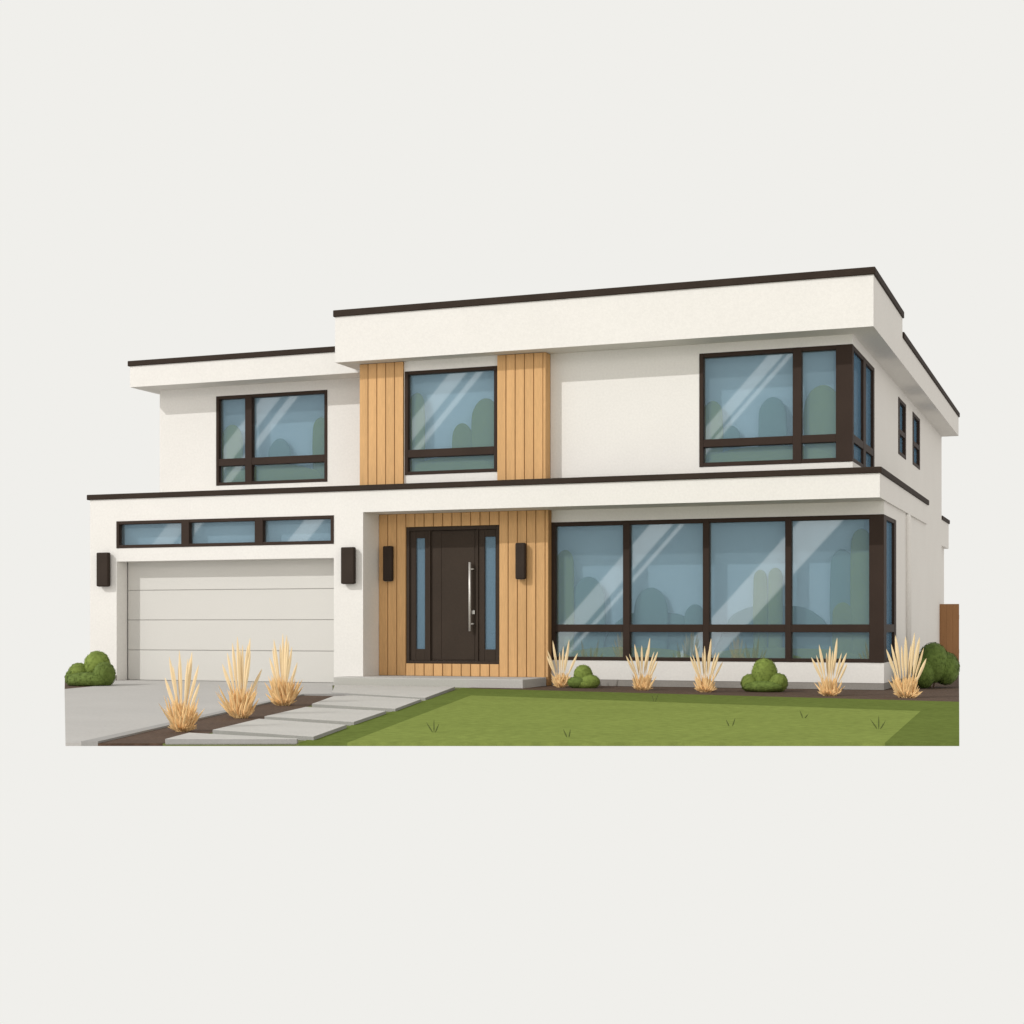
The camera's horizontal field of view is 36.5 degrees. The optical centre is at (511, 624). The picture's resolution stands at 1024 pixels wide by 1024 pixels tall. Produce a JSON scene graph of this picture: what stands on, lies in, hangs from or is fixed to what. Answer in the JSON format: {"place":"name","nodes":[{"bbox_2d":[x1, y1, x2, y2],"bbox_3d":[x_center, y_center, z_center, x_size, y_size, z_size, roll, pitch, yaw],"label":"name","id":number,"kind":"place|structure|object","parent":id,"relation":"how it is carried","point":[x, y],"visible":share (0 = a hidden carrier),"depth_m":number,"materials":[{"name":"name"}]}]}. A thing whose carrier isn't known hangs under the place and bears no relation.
{"place":"outdoors","nodes":[
{"label":"outdoors","id":0,"kind":"place"},
{"bbox_2d":[65,682,90,688],"bbox_3d":[-7.527,1.067,28.641,1.396,0.026,6.218,0,0,-16],"label":"side bed","id":1,"kind":"object","parent":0,"point":[68,686],"visible":0.23,"depth_m":26.60,"materials":[{"name":"brown soil"}]},
{"bbox_2d":[64,651,115,685],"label":"bush","id":2,"kind":"object","parent":1,"relation":"on","point":[96,668],"visible":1,"depth_m":26.80,"materials":[{"name":"green plant"}]},
{"bbox_2d":[159,651,204,731],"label":"ornamental grass","id":3,"kind":"object","parent":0,"point":[184,717],"depth_m":15.35,"materials":[{"name":"plant"}]},
{"bbox_2d":[65,680,333,745],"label":"driveway","id":4,"kind":"structure","parent":0,"point":[115,707],"depth_m":21.03,"materials":[{"name":"concrete"}]},
{"bbox_2d":[98,695,331,745],"bbox_3d":[-3.062,1.068,18.540,0.704,0.024,9.444,0,0,3],"label":"garden bed","id":5,"kind":"object","parent":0,"point":[157,737],"visible":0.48,"depth_m":16.47,"materials":[{"name":"brown soil"}]},
{"bbox_2d":[216,637,261,717],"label":"ornamental grass","id":6,"kind":"object","parent":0,"point":[241,701],"depth_m":17.58,"materials":[{"name":"plant"}]},
{"bbox_2d":[264,635,302,705],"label":"ornamental grass","id":7,"kind":"object","parent":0,"point":[282,692],"depth_m":20.32,"materials":[{"name":"plant"}]},
{"bbox_2d":[163,686,460,745],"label":"path","id":8,"kind":"structure","parent":0,"point":[297,744],"depth_m":13.85,"materials":[{"name":"grey concrete"}]},
{"bbox_2d":[165,733,297,743],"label":"stepping slab","id":9,"kind":"structure","parent":8,"relation":"on","point":[195,738],"depth_m":13.85,"materials":[{"name":"concrete"}]},
{"bbox_2d":[213,719,345,739],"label":"stepping slab","id":10,"kind":"structure","parent":8,"relation":"on","point":[286,729],"depth_m":15.09,"materials":[{"name":"concrete"}]},
{"bbox_2d":[264,707,385,725],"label":"stepping slab","id":11,"kind":"structure","parent":8,"relation":"on","point":[349,717],"depth_m":17.42,"materials":[{"name":"concrete"}]},
{"bbox_2d":[312,695,420,711],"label":"stepping slab","id":12,"kind":"structure","parent":8,"relation":"on","point":[388,704],"depth_m":20.21,"materials":[{"name":"concrete"}]},
{"bbox_2d":[332,685,454,700],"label":"stepping slab","id":13,"kind":"structure","parent":8,"relation":"on","point":[423,693],"depth_m":23.71,"materials":[{"name":"concrete"}]},
{"bbox_2d":[0,0,1023,1023],"label":"sky","id":14,"kind":"structure","parent":0,"point":[179,178],"materials":[{"name":"white"}]},
{"bbox_2d":[299,688,958,745],"bbox_3d":[2.285,1.065,19.510,7.333,0.030,12.033,0,0,5],"label":"lawn border","id":15,"kind":"object","parent":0,"point":[933,723],"visible":0.86,"depth_m":20.24,"materials":[{"name":"green plant"}]},
{"bbox_2d":[347,695,919,745],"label":"lawn","id":16,"kind":"structure","parent":0,"point":[472,720],"depth_m":16.21,"materials":[{"name":"green plant"}]},
{"bbox_2d":[426,722,438,731],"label":"grass tuft","id":17,"kind":"object","parent":16,"relation":"on","point":[433,727],"visible":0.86,"depth_m":15.19,"materials":[{"name":"green plant"}]},
{"bbox_2d":[870,717,884,728],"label":"grass tuft","id":18,"kind":"object","parent":16,"relation":"on","point":[878,724],"visible":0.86,"depth_m":15.66,"materials":[{"name":"green plant"}]},
{"bbox_2d":[626,639,657,689],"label":"ornamental grass","id":19,"kind":"object","parent":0,"point":[642,683],"depth_m":25.11,"materials":[{"name":"plant"}]},
{"bbox_2d":[690,641,722,691],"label":"ornamental grass","id":20,"kind":"object","parent":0,"point":[705,684],"depth_m":24.36,"materials":[{"name":"plant"}]},
{"bbox_2d":[471,675,958,701],"bbox_3d":[5.952,1.067,32.189,8.129,0.026,20.320,0,0,21],"label":"planting bed","id":21,"kind":"object","parent":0,"point":[940,692],"visible":0.46,"depth_m":24.23,"materials":[{"name":"brown soil"}]},
{"bbox_2d":[547,642,577,686],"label":"ornamental grass","id":22,"kind":"object","parent":21,"relation":"on","point":[560,679],"depth_m":26.25,"materials":[{"name":"plant"}]},
{"bbox_2d":[567,664,599,687],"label":"bush","id":23,"kind":"object","parent":21,"relation":"on","point":[583,676],"visible":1,"depth_m":25.87,"materials":[{"name":"green plant"}]},
{"bbox_2d":[740,658,787,691],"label":"bush","id":24,"kind":"object","parent":21,"relation":"on","point":[765,676],"visible":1,"depth_m":24.37,"materials":[{"name":"green plant"}]},
{"bbox_2d":[912,642,959,687],"bbox_3d":[7.104,0.673,26.066,1.143,0.782,0.650,0,0,-30],"label":"bush","id":25,"kind":"object","parent":21,"relation":"on","point":[942,666],"visible":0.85,"depth_m":25.79,"materials":[{"name":"green plant"}]},
{"bbox_2d":[940,604,958,661],"bbox_3d":[10.817,0.265,38.463,0.510,1.570,0.085,0,0,21],"label":"fence","id":26,"kind":"object","parent":21,"relation":"on","point":[949,627],"visible":0.58,"depth_m":38.41,"materials":[{"name":"brown wood"}]},
{"bbox_2d":[811,640,846,695],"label":"ornamental grass","id":27,"kind":"object","parent":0,"point":[828,686],"depth_m":23.08,"materials":[{"name":"plant"}]},
{"bbox_2d":[886,633,925,697],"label":"ornamental grass","id":28,"kind":"object","parent":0,"point":[905,688],"depth_m":22.46,"materials":[{"name":"plant"}]},
{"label":"soil","id":29,"kind":"structure","parent":0,"visible":0},
{"bbox_2d":[81,693,344,745],"bbox_3d":[-3.415,1.059,18.704,0.922,0.042,9.738,0,0,8],"label":"driveway edging","id":30,"kind":"object","parent":29,"relation":"on","point":[93,742],"visible":0.56,"depth_m":15.42,"materials":[{"name":"concrete"}]},
{"bbox_2d":[334,675,545,687],"bbox_3d":[-1.262,0.990,27.031,3.537,0.160,1.163,0,0,21],"label":"porch step","id":31,"kind":"object","parent":29,"relation":"on","point":[465,681],"visible":0.77,"depth_m":26.52,"materials":[{"name":"concrete"}]},
{"bbox_2d":[87,266,959,689],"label":"house","id":32,"kind":"structure","parent":29,"relation":"on","point":[613,482],"depth_m":27.21,"materials":[{"name":"paint"}]},
{"bbox_2d":[97,552,109,586],"bbox_3d":[-7.726,-1.047,29.381,0.260,0.646,0.130,0,0,21],"label":"wall lamp","id":33,"kind":"object","parent":32,"relation":"attached to","point":[103,569],"visible":1,"depth_m":29.32,"materials":[{"name":"metal"}]},
{"bbox_2d":[116,515,333,547],"bbox_3d":[-5.311,-1.705,28.584,4.600,0.510,0.135,0,0,21],"label":"window","id":34,"kind":"structure","parent":32,"relation":"in","point":[260,522],"depth_m":28.54,"materials":[{"name":"brown metal"}]},
{"bbox_2d":[128,559,333,682],"bbox_3d":[-5.198,-0.085,28.881,4.560,2.270,0.060,0,0,21],"label":"garage door","id":35,"kind":"structure","parent":32,"relation":"in","point":[198,608],"depth_m":28.88,"materials":[{"name":"paint"}]},
{"bbox_2d":[222,425,243,481],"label":"indoor shrub","id":36,"kind":"object","parent":32,"relation":"in","point":[232,442],"visible":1,"depth_m":30.43,"materials":[{"name":"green plant"}]},
{"bbox_2d":[216,390,326,485],"bbox_3d":[-4.637,-3.605,30.039,2.440,1.750,0.135,0,0,21],"label":"window","id":37,"kind":"structure","parent":32,"relation":"in","point":[250,460],"depth_m":30.14,"materials":[{"name":"brown metal"}]},
{"bbox_2d":[225,464,323,481],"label":"indoor hedge","id":38,"kind":"object","parent":32,"relation":"on","point":[279,472],"visible":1,"depth_m":30.04,"materials":[{"name":"green plant"}]},
{"bbox_2d":[269,438,290,456],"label":"indoor shrub","id":39,"kind":"object","parent":32,"relation":"in","point":[280,447],"visible":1,"depth_m":30.10,"materials":[{"name":"blue plant"}]},
{"bbox_2d":[312,417,323,476],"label":"indoor shrub","id":40,"kind":"object","parent":32,"relation":"in","point":[318,439],"visible":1,"depth_m":29.74,"materials":[{"name":"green plant"}]},
{"bbox_2d":[341,547,355,583],"bbox_3d":[-2.896,-1.052,27.536,0.260,0.656,0.130,0,0,21],"label":"wall lamp","id":41,"kind":"object","parent":32,"relation":"attached to","point":[348,565],"visible":1,"depth_m":27.47,"materials":[{"name":"metal"}]},
{"bbox_2d":[383,546,393,581],"bbox_3d":[-2.223,-1.102,27.953,0.180,0.636,0.130,0,0,21],"label":"wall lamp","id":42,"kind":"object","parent":32,"relation":"attached to","point":[388,563],"visible":1,"depth_m":27.90,"materials":[{"name":"metal"}]},
{"bbox_2d":[411,393,424,469],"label":"indoor shrub","id":43,"kind":"object","parent":32,"relation":"on","point":[417,422],"visible":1,"depth_m":27.91,"materials":[{"name":"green plant"}]},
{"bbox_2d":[405,366,496,474],"bbox_3d":[-1.071,-3.620,27.606,1.780,1.860,0.135,0,0,21],"label":"window","id":44,"kind":"structure","parent":32,"relation":"in","point":[489,450],"depth_m":27.60,"materials":[{"name":"brown metal"}]},
{"bbox_2d":[411,457,493,471],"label":"indoor hedge","id":45,"kind":"object","parent":32,"relation":"on","point":[449,463],"visible":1,"depth_m":27.65,"materials":[{"name":"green plant"}]},
{"bbox_2d":[431,530,475,660],"bbox_3d":[-1.040,-0.525,27.631,0.884,2.320,0.156,0,0,21],"label":"front door","id":46,"kind":"structure","parent":32,"relation":"in","point":[453,552],"depth_m":27.64,"materials":[{"name":"paint"}]},
{"bbox_2d":[452,423,471,456],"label":"indoor shrub","id":47,"kind":"object","parent":32,"relation":"in","point":[462,436],"visible":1,"depth_m":27.60,"materials":[{"name":"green plant"}]},
{"bbox_2d":[471,398,493,466],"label":"indoor shrub","id":48,"kind":"object","parent":32,"relation":"in","point":[482,426],"visible":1,"depth_m":27.45,"materials":[{"name":"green plant"}]},
{"bbox_2d":[515,543,525,578],"bbox_3d":[0.159,-1.112,27.043,0.180,0.636,0.130,0,0,21],"label":"wall lamp","id":49,"kind":"object","parent":32,"relation":"attached to","point":[520,560],"visible":1,"depth_m":26.98,"materials":[{"name":"metal"}]},
{"bbox_2d":[558,550,573,655],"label":"indoor shrub","id":50,"kind":"object","parent":32,"relation":"on","point":[565,587],"visible":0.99,"depth_m":27.11,"materials":[{"name":"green plant"}]},
{"bbox_2d":[574,577,605,650],"bbox_3d":[1.327,-0.119,27.047,0.639,1.450,0.081,0,0,21],"label":"indoor shrub","id":51,"kind":"object","parent":32,"relation":"on","point":[589,601],"visible":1,"depth_m":27.00,"materials":[{"name":"blue plant"}]},
{"bbox_2d":[564,647,690,656],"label":"indoor hedge","id":52,"kind":"object","parent":32,"relation":"on","point":[606,652],"visible":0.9,"depth_m":26.76,"materials":[{"name":"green plant"}]},
{"bbox_2d":[604,613,684,653],"bbox_3d":[2.433,0.181,26.683,2.009,0.849,0.040,0,0,21],"label":"indoor hedge","id":53,"kind":"object","parent":32,"relation":"on","point":[674,642],"visible":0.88,"depth_m":26.56,"materials":[{"name":"blue plant"}]},
{"bbox_2d":[633,588,667,648],"bbox_3d":[2.377,-0.019,26.645,0.632,1.250,0.081,0,0,21],"label":"indoor shrub","id":54,"kind":"object","parent":32,"relation":"on","point":[651,606],"visible":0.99,"depth_m":26.60,"materials":[{"name":"blue plant"}]},
{"bbox_2d":[684,604,702,657],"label":"indoor shrub","id":55,"kind":"object","parent":32,"relation":"in","point":[693,613],"visible":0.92,"depth_m":26.34,"materials":[{"name":"blue plant"}]},
{"bbox_2d":[705,401,722,462],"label":"indoor shrub","id":56,"kind":"object","parent":32,"relation":"in","point":[713,420],"visible":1,"depth_m":26.18,"materials":[{"name":"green plant"}]},
{"bbox_2d":[551,514,895,662],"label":"corner window","id":57,"kind":"structure","parent":32,"relation":"in","point":[881,627],"depth_m":26.08,"materials":[{"name":"brown metal"}]},
{"bbox_2d":[723,425,740,451],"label":"indoor shrub","id":58,"kind":"object","parent":32,"relation":"on","point":[730,431],"visible":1,"depth_m":26.11,"materials":[{"name":"blue plant"}]},
{"bbox_2d":[753,570,767,647],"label":"indoor shrub","id":59,"kind":"object","parent":32,"relation":"on","point":[760,603],"visible":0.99,"depth_m":25.89,"materials":[{"name":"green plant"}]},
{"bbox_2d":[707,445,834,462],"bbox_3d":[4.320,-2.824,25.822,2.305,0.320,0.041,0,0,21],"label":"indoor hedge","id":60,"kind":"object","parent":32,"relation":"on","point":[775,452],"visible":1,"depth_m":25.84,"materials":[{"name":"green plant"}]},
{"bbox_2d":[712,606,830,654],"bbox_3d":[4.402,0.139,25.930,2.225,0.934,0.040,0,0,21],"label":"indoor hedge","id":61,"kind":"object","parent":32,"relation":"on","point":[742,640],"visible":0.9,"depth_m":25.81,"materials":[{"name":"blue plant"}]},
{"bbox_2d":[758,397,786,446],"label":"indoor shrub","id":62,"kind":"object","parent":32,"relation":"in","point":[772,417],"visible":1,"depth_m":25.86,"materials":[{"name":"blue plant"}]},
{"bbox_2d":[768,568,782,647],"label":"indoor shrub","id":63,"kind":"object","parent":32,"relation":"on","point":[775,597],"visible":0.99,"depth_m":25.80,"materials":[{"name":"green plant"}]},
{"bbox_2d":[699,344,874,466],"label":"corner window","id":64,"kind":"structure","parent":32,"relation":"in","point":[845,440],"depth_m":25.64,"materials":[{"name":"brown metal"}]},
{"bbox_2d":[711,648,867,658],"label":"indoor hedge","id":65,"kind":"object","parent":32,"relation":"on","point":[771,653],"visible":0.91,"depth_m":25.77,"materials":[{"name":"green plant"}]},
{"bbox_2d":[803,385,835,457],"bbox_3d":[5.115,-3.309,25.556,0.642,1.290,0.080,0,0,21],"label":"indoor shrub","id":66,"kind":"object","parent":32,"relation":"in","point":[819,415],"visible":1,"depth_m":25.53,"materials":[{"name":"green plant"}]},
{"bbox_2d":[830,549,849,649],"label":"indoor shrub","id":67,"kind":"object","parent":32,"relation":"on","point":[840,578],"visible":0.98,"depth_m":25.46,"materials":[{"name":"blue plant"}]},
{"bbox_2d":[832,602,851,652],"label":"indoor shrub","id":68,"kind":"object","parent":32,"relation":"on","point":[842,613],"visible":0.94,"depth_m":25.41,"materials":[{"name":"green plant"}]},
{"bbox_2d":[854,422,855,458],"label":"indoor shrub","id":69,"kind":"object","parent":32,"relation":"on","point":[855,435],"visible":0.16,"depth_m":26.89,"materials":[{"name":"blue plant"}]},
{"bbox_2d":[850,529,868,658],"bbox_3d":[5.702,-0.484,25.332,0.363,2.180,0.082,0,0,21],"label":"indoor shrub","id":70,"kind":"object","parent":32,"relation":"on","point":[859,580],"visible":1,"depth_m":25.30,"materials":[{"name":"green plant"}]},
{"bbox_2d":[898,397,905,459],"bbox_3d":[7.838,-3.965,31.372,0.115,1.130,1.200,0,0,21],"label":"window","id":71,"kind":"structure","parent":32,"relation":"in","point":[901,405],"depth_m":31.77,"materials":[{"name":"brown metal"}]},
{"bbox_2d":[912,412,919,469],"bbox_3d":[8.733,-3.990,33.717,0.115,1.120,1.320,0,0,21],"label":"window","id":72,"kind":"structure","parent":32,"relation":"in","point":[915,420],"depth_m":34.17,"materials":[{"name":"brown metal"}]}
]}

